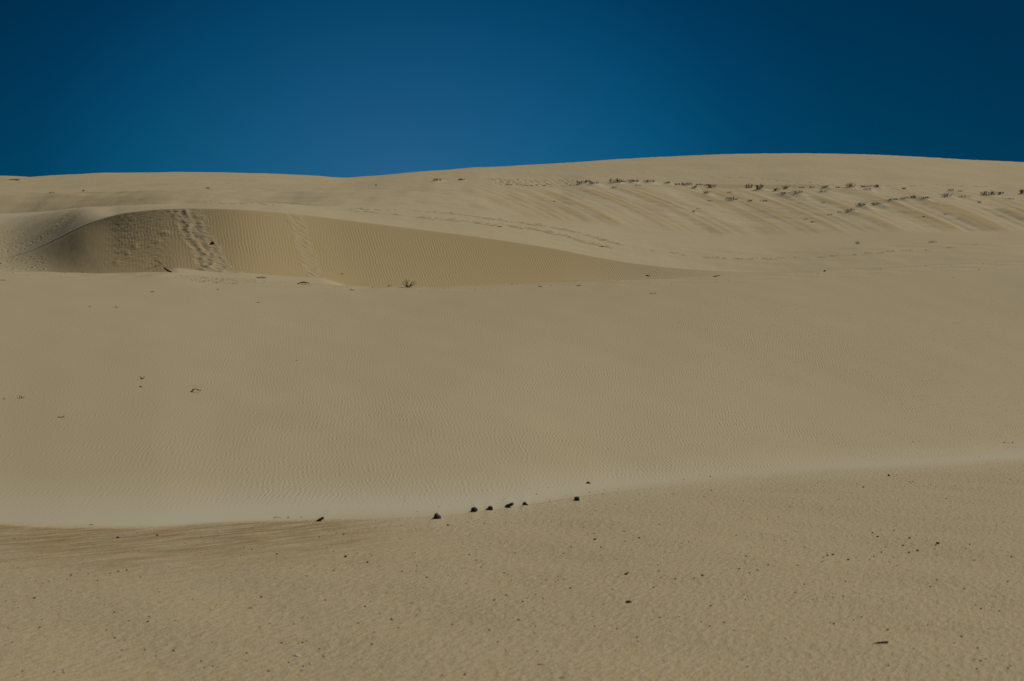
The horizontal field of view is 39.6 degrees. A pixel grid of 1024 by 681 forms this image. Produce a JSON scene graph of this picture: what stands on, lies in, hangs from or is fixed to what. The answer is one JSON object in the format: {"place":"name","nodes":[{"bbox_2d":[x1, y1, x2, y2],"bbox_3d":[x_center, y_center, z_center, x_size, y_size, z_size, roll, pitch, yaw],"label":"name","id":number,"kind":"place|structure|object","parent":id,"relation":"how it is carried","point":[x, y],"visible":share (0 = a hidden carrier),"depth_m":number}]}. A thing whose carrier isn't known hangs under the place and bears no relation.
{"place":"outdoors","nodes":[
{"label":"outdoors","id":0,"kind":"place"},
{"bbox_2d":[0,153,1023,680],"bbox_3d":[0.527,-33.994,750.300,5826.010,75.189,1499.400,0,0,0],"label":"sand dunes","id":1,"kind":"structure","parent":0,"point":[500,373],"depth_m":19.60},
{"bbox_2d":[432,513,440,518],"bbox_3d":[-0.676,1.580,12.763,0.082,0.066,0.062,0,0,0],"label":"stone","id":2,"kind":"object","parent":1,"relation":"on","point":[437,516],"visible":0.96,"depth_m":12.74},
{"bbox_2d":[0,468,1022,680],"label":"grit","id":3,"kind":"object","parent":1,"relation":"on","point":[555,581],"visible":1,"depth_m":9.27},
{"bbox_2d":[12,265,1014,293],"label":"plant litter","id":4,"kind":"object","parent":1,"relation":"on","point":[335,290],"visible":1,"depth_m":35.16},
{"bbox_2d":[204,177,988,259],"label":"footprints","id":5,"kind":"object","parent":1,"relation":"on","point":[550,231],"visible":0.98,"depth_m":131.97},
{"bbox_2d":[0,0,1023,177],"label":"sky","id":6,"kind":"structure","parent":0,"point":[328,88]},
{"bbox_2d":[275,449,1022,533],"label":"gravel","id":7,"kind":"structure","parent":0,"point":[682,482],"depth_m":15.48}
]}

